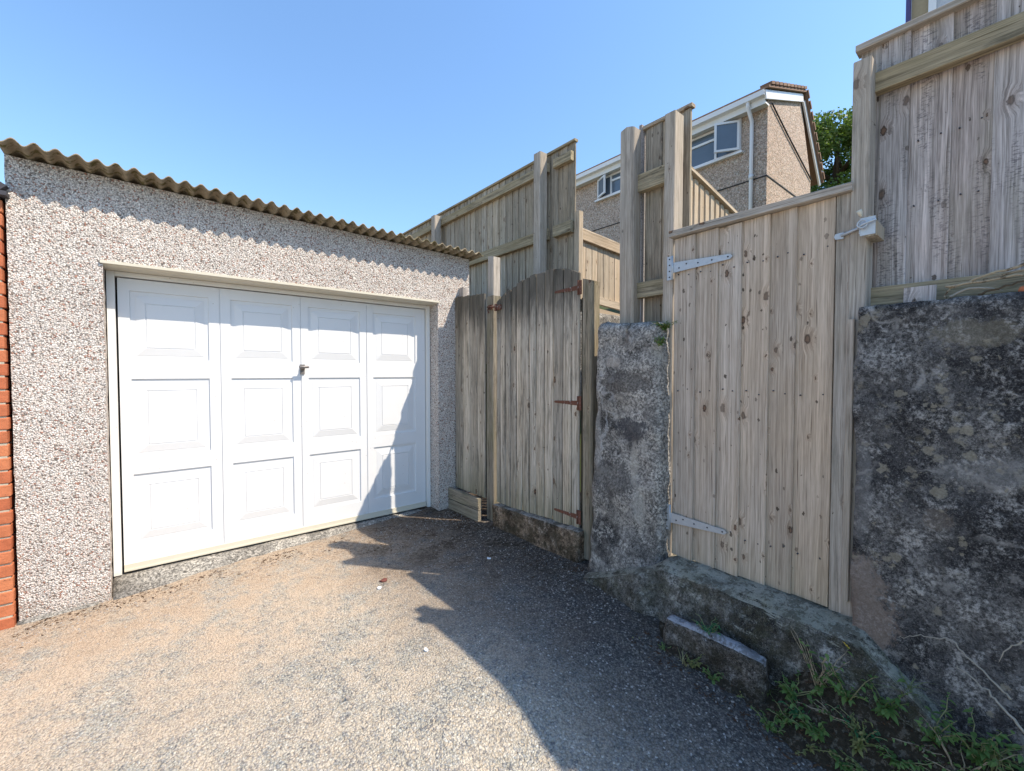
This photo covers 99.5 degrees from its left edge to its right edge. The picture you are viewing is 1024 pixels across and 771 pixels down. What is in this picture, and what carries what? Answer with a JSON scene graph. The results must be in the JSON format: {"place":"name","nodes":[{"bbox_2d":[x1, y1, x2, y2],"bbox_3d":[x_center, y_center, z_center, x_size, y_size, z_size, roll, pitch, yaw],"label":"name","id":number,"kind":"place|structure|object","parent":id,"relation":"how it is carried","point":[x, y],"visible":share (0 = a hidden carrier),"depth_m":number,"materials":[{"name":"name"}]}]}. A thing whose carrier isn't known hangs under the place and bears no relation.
{"place":"outdoors","nodes":[
{"label":"outdoors","id":0,"kind":"place"},
{"bbox_2d":[0,471,828,770],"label":"ground","id":1,"kind":"structure","parent":0,"point":[667,716],"depth_m":2.00,"materials":[{"name":"grey gravel"}]},
{"bbox_2d":[0,182,18,630],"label":"brick wall","id":2,"kind":"structure","parent":1,"relation":"on","point":[9,610],"depth_m":2.43,"materials":[{"name":"brick"}]},
{"bbox_2d":[0,137,482,625],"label":"garage","id":3,"kind":"structure","parent":1,"relation":"on","point":[203,378],"depth_m":3.10,"materials":[{"name":"concrete"}]},
{"bbox_2d":[117,278,425,571],"bbox_3d":[-1.719,0.248,3.583,2.251,1.954,0.108,-1,2,-40],"label":"garage door","id":4,"kind":"structure","parent":3,"relation":"in","point":[248,417],"depth_m":3.38,"materials":[{"name":"white paint"}]},
{"bbox_2d":[448,256,500,520],"bbox_3d":[-0.309,0.017,4.095,0.284,2.445,0.681,-1,2,-40],"label":"side fence","id":5,"kind":"object","parent":1,"relation":"on","point":[470,349],"visible":0.93,"depth_m":4.03,"materials":[{"name":"wood"}]},
{"bbox_2d":[13,513,1018,770],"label":"leaf mould","id":6,"kind":"object","parent":1,"relation":"on","point":[631,637],"visible":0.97,"depth_m":2.13,"materials":[{"name":"brown plant"}]},
{"bbox_2d":[492,503,585,562],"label":"concrete sill","id":7,"kind":"structure","parent":1,"relation":"on","point":[557,538],"depth_m":3.29,"materials":[{"name":"grey concrete"}]},
{"bbox_2d":[581,279,599,560],"bbox_3d":[0.542,0.236,3.077,0.105,1.975,0.143,-1,2,-40],"label":"gate post","id":8,"kind":"object","parent":1,"relation":"on","point":[590,324],"visible":0.79,"depth_m":3.02,"materials":[{"name":"wood"}]},
{"bbox_2d":[494,268,581,527],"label":"arched gate","id":9,"kind":"structure","parent":8,"relation":"attached to","point":[538,395],"depth_m":3.37,"materials":[{"name":"wood"}]},
{"bbox_2d":[587,321,673,571],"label":"concrete pillar","id":10,"kind":"structure","parent":1,"relation":"on","point":[631,481],"depth_m":2.65,"materials":[{"name":"grey concrete"}]},
{"bbox_2d":[620,126,640,323],"bbox_3d":[0.781,-0.713,2.867,0.106,1.924,0.108,-1,2,-40],"label":"fence post","id":11,"kind":"object","parent":10,"relation":"on","point":[630,195],"visible":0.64,"depth_m":2.82,"materials":[{"name":"wood"}]},
{"bbox_2d":[652,335,666,346],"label":"weed","id":12,"kind":"object","parent":10,"relation":"attached to","point":[660,341],"visible":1,"depth_m":2.46,"materials":[{"name":"green plant"}]},
{"bbox_2d":[652,321,677,330],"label":"weed","id":13,"kind":"object","parent":10,"relation":"attached to","point":[665,326],"visible":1,"depth_m":2.50,"materials":[{"name":"green plant"}]},
{"bbox_2d":[637,102,695,321],"bbox_3d":[0.926,-0.946,2.752,0.086,1.495,0.433,-1,2,-40],"label":"fence segment","id":14,"kind":"object","parent":10,"relation":"on","point":[651,191],"visible":0.59,"depth_m":2.77,"materials":[{"name":"brown wood"}]},
{"bbox_2d":[685,654,704,667],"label":"weed","id":15,"kind":"object","parent":1,"relation":"on","point":[693,663],"visible":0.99,"depth_m":2.09,"materials":[{"name":"green plant"}]},
{"bbox_2d":[702,665,723,684],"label":"weed","id":16,"kind":"object","parent":1,"relation":"on","point":[715,677],"visible":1,"depth_m":2.02,"materials":[{"name":"green plant"}]},
{"bbox_2d":[662,614,769,703],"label":"step block","id":17,"kind":"structure","parent":1,"relation":"on","point":[743,667],"depth_m":2.02,"materials":[{"name":"concrete"}]},
{"bbox_2d":[691,615,720,635],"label":"weed","id":18,"kind":"object","parent":17,"relation":"on","point":[711,626],"visible":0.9,"depth_m":2.12,"materials":[{"name":"green plant"}]},
{"bbox_2d":[583,554,950,737],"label":"threshold slab","id":19,"kind":"structure","parent":1,"relation":"on","point":[760,619],"depth_m":2.01,"materials":[{"name":"concrete"}]},
{"bbox_2d":[662,110,683,555],"bbox_3d":[0.957,-0.279,2.595,0.104,2.630,0.069,-1,2,-40],"label":"gate post","id":20,"kind":"object","parent":19,"relation":"on","point":[673,170],"visible":0.56,"depth_m":2.55,"materials":[{"name":"wood"}]},
{"bbox_2d":[666,182,858,612],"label":"plank gate","id":21,"kind":"structure","parent":20,"relation":"attached to","point":[760,347],"depth_m":2.15,"materials":[{"name":"brown wood"}]},
{"bbox_2d":[841,55,876,616],"bbox_3d":[1.503,-0.158,1.882,0.122,2.430,0.065,-1,2,-40],"label":"gate post","id":22,"kind":"object","parent":19,"relation":"on","point":[862,178],"visible":0.76,"depth_m":1.85,"materials":[{"name":"wood"}]},
{"bbox_2d":[856,209,884,242],"bbox_3d":[1.499,-0.670,1.816,0.158,0.113,0.068,-1,2,-40],"label":"gate latch","id":23,"kind":"object","parent":22,"relation":"attached to","point":[871,228],"visible":1,"depth_m":1.78,"materials":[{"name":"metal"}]},
{"bbox_2d":[857,666,946,709],"bbox_3d":[1.452,1.140,1.633,0.258,0.089,0.251,1,2,23],"label":"grass tuft","id":24,"kind":"object","parent":19,"relation":"on","point":[910,686],"visible":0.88,"depth_m":1.65,"materials":[{"name":"green plant"}]},
{"bbox_2d":[659,621,1020,770],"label":"soil bank","id":25,"kind":"structure","parent":1,"relation":"on","point":[892,729],"depth_m":1.68,"materials":[{"name":"brown soil"}]},
{"bbox_2d":[658,641,670,650],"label":"weed","id":26,"kind":"object","parent":25,"relation":"on","point":[663,646],"visible":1,"depth_m":2.20,"materials":[{"name":"green plant"}]},
{"bbox_2d":[676,643,701,668],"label":"grass tuft","id":27,"kind":"object","parent":25,"relation":"on","point":[684,659],"visible":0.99,"depth_m":2.10,"materials":[{"name":"green plant"}]},
{"bbox_2d":[751,706,796,734],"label":"weed","id":28,"kind":"object","parent":25,"relation":"on","point":[771,726],"visible":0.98,"depth_m":1.79,"materials":[{"name":"green plant"}]},
{"bbox_2d":[766,700,814,729],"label":"weed","id":29,"kind":"object","parent":25,"relation":"on","point":[784,717],"visible":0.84,"depth_m":1.79,"materials":[{"name":"green plant"}]},
{"bbox_2d":[777,696,810,719],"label":"weed","id":30,"kind":"object","parent":25,"relation":"on","point":[794,710],"visible":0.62,"depth_m":1.79,"materials":[{"name":"green plant"}]},
{"bbox_2d":[774,670,822,703],"bbox_3d":[1.201,1.280,1.811,0.194,0.115,0.162,-1,2,-40],"label":"weed","id":31,"kind":"object","parent":25,"relation":"on","point":[788,691],"visible":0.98,"depth_m":1.82,"materials":[{"name":"green plant"}]},
{"bbox_2d":[784,697,831,742],"bbox_3d":[1.195,1.348,1.745,0.254,0.093,0.175,-1,2,-40],"label":"weed","id":32,"kind":"object","parent":25,"relation":"on","point":[816,733],"visible":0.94,"depth_m":1.72,"materials":[{"name":"green plant"}]},
{"bbox_2d":[795,738,843,759],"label":"weed","id":33,"kind":"object","parent":25,"relation":"on","point":[811,750],"visible":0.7,"depth_m":1.68,"materials":[{"name":"green plant"}]},
{"bbox_2d":[791,627,852,694],"bbox_3d":[1.291,1.157,1.801,0.173,0.229,0.200,0,2,0],"label":"weed","id":34,"kind":"object","parent":25,"relation":"on","point":[818,686],"visible":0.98,"depth_m":1.79,"materials":[{"name":"green plant"}]},
{"bbox_2d":[798,693,849,723],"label":"weed","id":35,"kind":"object","parent":25,"relation":"on","point":[824,710],"visible":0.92,"depth_m":1.73,"materials":[{"name":"green plant"}]},
{"bbox_2d":[816,746,860,770],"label":"weed","id":36,"kind":"object","parent":25,"relation":"on","point":[844,766],"visible":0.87,"depth_m":1.63,"materials":[{"name":"green plant"}]},
{"bbox_2d":[820,642,877,706],"bbox_3d":[1.319,1.158,1.709,0.200,0.226,0.179,-1,2,-40],"label":"weed","id":37,"kind":"object","parent":25,"relation":"on","point":[842,692],"visible":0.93,"depth_m":1.72,"materials":[{"name":"green plant"}]},
{"bbox_2d":[825,704,886,742],"bbox_3d":[1.342,1.313,1.670,0.203,0.079,0.127,0,2,13],"label":"weed","id":38,"kind":"object","parent":25,"relation":"on","point":[868,735],"visible":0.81,"depth_m":1.65,"materials":[{"name":"green plant"}]},
{"bbox_2d":[849,710,880,758],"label":"weed","id":39,"kind":"object","parent":25,"relation":"on","point":[858,745],"visible":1,"depth_m":1.63,"materials":[{"name":"green plant"}]},
{"bbox_2d":[839,749,893,770],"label":"weed","id":40,"kind":"object","parent":25,"relation":"on","point":[856,763],"visible":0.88,"depth_m":1.61,"materials":[{"name":"green plant"}]},
{"bbox_2d":[865,678,911,725],"bbox_3d":[1.445,1.202,1.690,0.154,0.145,0.230,0,2,10],"label":"weed","id":41,"kind":"object","parent":25,"relation":"on","point":[886,710],"visible":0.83,"depth_m":1.64,"materials":[{"name":"green plant"}]},
{"bbox_2d":[876,745,940,770],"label":"weed","id":42,"kind":"object","parent":25,"relation":"on","point":[902,764],"visible":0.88,"depth_m":1.54,"materials":[{"name":"green plant"}]},
{"bbox_2d":[891,737,944,757],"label":"weed","id":43,"kind":"object","parent":25,"relation":"on","point":[921,747],"visible":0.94,"depth_m":1.56,"materials":[{"name":"green plant"}]},
{"bbox_2d":[897,674,975,747],"bbox_3d":[1.519,1.212,1.568,0.160,0.180,0.206,1,2,27],"label":"weed","id":44,"kind":"object","parent":25,"relation":"on","point":[931,734],"visible":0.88,"depth_m":1.55,"materials":[{"name":"green plant"}]},
{"bbox_2d":[918,712,1023,770],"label":"weed","id":45,"kind":"object","parent":25,"relation":"on","point":[1020,760],"visible":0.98,"depth_m":1.48,"materials":[{"name":"green plant"}]},
{"bbox_2d":[930,712,1023,770],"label":"weed","id":46,"kind":"object","parent":25,"relation":"on","point":[996,757],"visible":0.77,"depth_m":1.45,"materials":[{"name":"green plant"}]},
{"bbox_2d":[951,707,1023,770],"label":"weed","id":47,"kind":"object","parent":25,"relation":"on","point":[982,756],"visible":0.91,"depth_m":1.46,"materials":[{"name":"green plant"}]},
{"bbox_2d":[991,749,1023,770],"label":"weed","id":48,"kind":"object","parent":25,"relation":"on","point":[1015,766],"visible":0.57,"depth_m":1.43,"materials":[{"name":"green plant"}]},
{"bbox_2d":[850,291,1023,765],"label":"rendered wall","id":49,"kind":"structure","parent":1,"relation":"on","point":[938,418],"depth_m":1.60,"materials":[{"name":"grey concrete"}]},
{"bbox_2d":[903,285,936,302],"bbox_3d":[1.613,-0.355,1.716,0.030,0.072,0.094,-1,2,-40],"label":"wood offcut","id":50,"kind":"object","parent":49,"relation":"on","point":[921,293],"visible":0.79,"depth_m":1.71,"materials":[{"name":"grey wood"}]},
{"bbox_2d":[855,0,1023,305],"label":"fence","id":51,"kind":"object","parent":49,"relation":"on","point":[949,167],"visible":0.82,"depth_m":1.72,"materials":[{"name":"wood"}]},
{"bbox_2d":[899,634,1011,699],"bbox_3d":[1.599,0.989,1.577,0.020,0.130,0.293,-1,2,-35],"label":"dry root","id":52,"kind":"object","parent":49,"relation":"attached to","point":[999,687],"visible":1,"depth_m":1.53,"materials":[{"name":"grey plant"}]},
{"bbox_2d":[949,287,1002,297],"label":"dead bramble","id":53,"kind":"object","parent":49,"relation":"on","point":[957,293],"visible":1,"depth_m":1.57,"materials":[{"name":"plant"}]},
{"bbox_2d":[944,262,1023,298],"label":"dead bramble","id":54,"kind":"object","parent":49,"relation":"on","point":[1002,270],"visible":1,"depth_m":1.53,"materials":[{"name":"brown plant"}]},
{"bbox_2d":[945,274,1023,287],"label":"dead bramble","id":55,"kind":"object","parent":49,"relation":"on","point":[972,282],"visible":1,"depth_m":1.55,"materials":[{"name":"brown plant"}]},
{"bbox_2d":[956,665,1023,733],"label":"dry root","id":56,"kind":"object","parent":49,"relation":"attached to","point":[1009,715],"visible":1,"depth_m":1.48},
{"bbox_2d":[978,280,1023,295],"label":"dead bramble","id":57,"kind":"object","parent":49,"relation":"on","point":[985,291],"visible":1,"depth_m":1.50,"materials":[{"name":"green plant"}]},
{"bbox_2d":[983,269,1023,279],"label":"dead bramble","id":58,"kind":"object","parent":49,"relation":"on","point":[1008,273],"visible":0.99,"depth_m":1.51,"materials":[{"name":"brown plant"}]},
{"bbox_2d":[999,640,1023,661],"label":"dry root","id":59,"kind":"object","parent":49,"relation":"attached to","point":[1020,642],"visible":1,"depth_m":1.47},
{"bbox_2d":[0,0,911,234],"label":"sky","id":60,"kind":"structure","parent":0,"point":[389,115],"materials":[{"name":"blue"}]},
{"bbox_2d":[486,364,580,490],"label":"garden terrace","id":61,"kind":"structure","parent":0,"point":[486,431],"depth_m":5.83,"materials":[{"name":"wood"}]},
{"bbox_2d":[580,312,619,395],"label":"kerb wall","id":62,"kind":"structure","parent":61,"relation":"on","point":[604,318],"depth_m":4.66,"materials":[{"name":"concrete"}]},
{"bbox_2d":[402,138,577,363],"bbox_3d":[-1.196,-1.452,6.602,0.199,2.289,5.632,-1,2,-40],"label":"fence","id":63,"kind":"object","parent":62,"relation":"on","point":[519,223],"visible":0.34,"depth_m":5.15,"materials":[{"name":"wood"}]},
{"bbox_2d":[574,210,619,315],"bbox_3d":[1.036,-1.026,4.790,0.996,1.540,0.090,-1,2,-40],"label":"fence","id":64,"kind":"object","parent":62,"relation":"on","point":[596,257],"visible":0.66,"depth_m":4.71,"materials":[{"name":"beige wood"}]},
{"bbox_2d":[691,167,737,224],"bbox_3d":[1.862,-1.145,4.047,1.215,1.511,0.095,-1,2,-40],"label":"fence","id":65,"kind":"object","parent":61,"relation":"on","point":[709,202],"visible":0.22,"depth_m":3.90,"materials":[{"name":"beige wood"}]},
{"bbox_2d":[600,306,834,376],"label":"garden terrace","id":66,"kind":"structure","parent":0,"point":[609,309],"depth_m":8.90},
{"bbox_2d":[576,81,824,242],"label":"house","id":67,"kind":"structure","parent":66,"relation":"on","point":[758,148],"depth_m":11.71,"materials":[{"name":"beige stone"}]},
{"bbox_2d":[595,171,619,202],"bbox_3d":[3.257,-6.686,14.428,0.334,0.750,1.320,-1,2,-40],"label":"window","id":68,"kind":"structure","parent":67,"relation":"in","point":[608,186],"depth_m":14.51,"materials":[{"name":"white plastic"}]},
{"bbox_2d":[692,118,743,170],"bbox_3d":[5.175,-6.538,12.039,0.454,0.910,2.250,-1,2,-40],"label":"window","id":69,"kind":"structure","parent":67,"relation":"in","point":[722,143],"depth_m":11.48,"materials":[{"name":"white plastic"}]},
{"bbox_2d":[810,106,852,192],"bbox_3d":[13.013,-6.961,17.254,5.202,7.430,5.104,-1,2,-40],"label":"tree","id":70,"kind":"object","parent":66,"relation":"on","point":[832,137],"visible":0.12,"depth_m":16.13,"materials":[{"name":"green plant"}]},
{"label":"garden terrace","id":71,"kind":"structure","parent":0,"visible":0},
{"bbox_2d":[905,0,953,22],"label":"house","id":72,"kind":"structure","parent":71,"relation":"on","point":[917,8],"depth_m":5.80,"materials":[{"name":"white plastic"}]},
{"bbox_2d":[928,0,953,11],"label":"window","id":73,"kind":"structure","parent":72,"relation":"in","point":[932,4],"depth_m":5.65,"materials":[{"name":"white plastic"}]}
]}

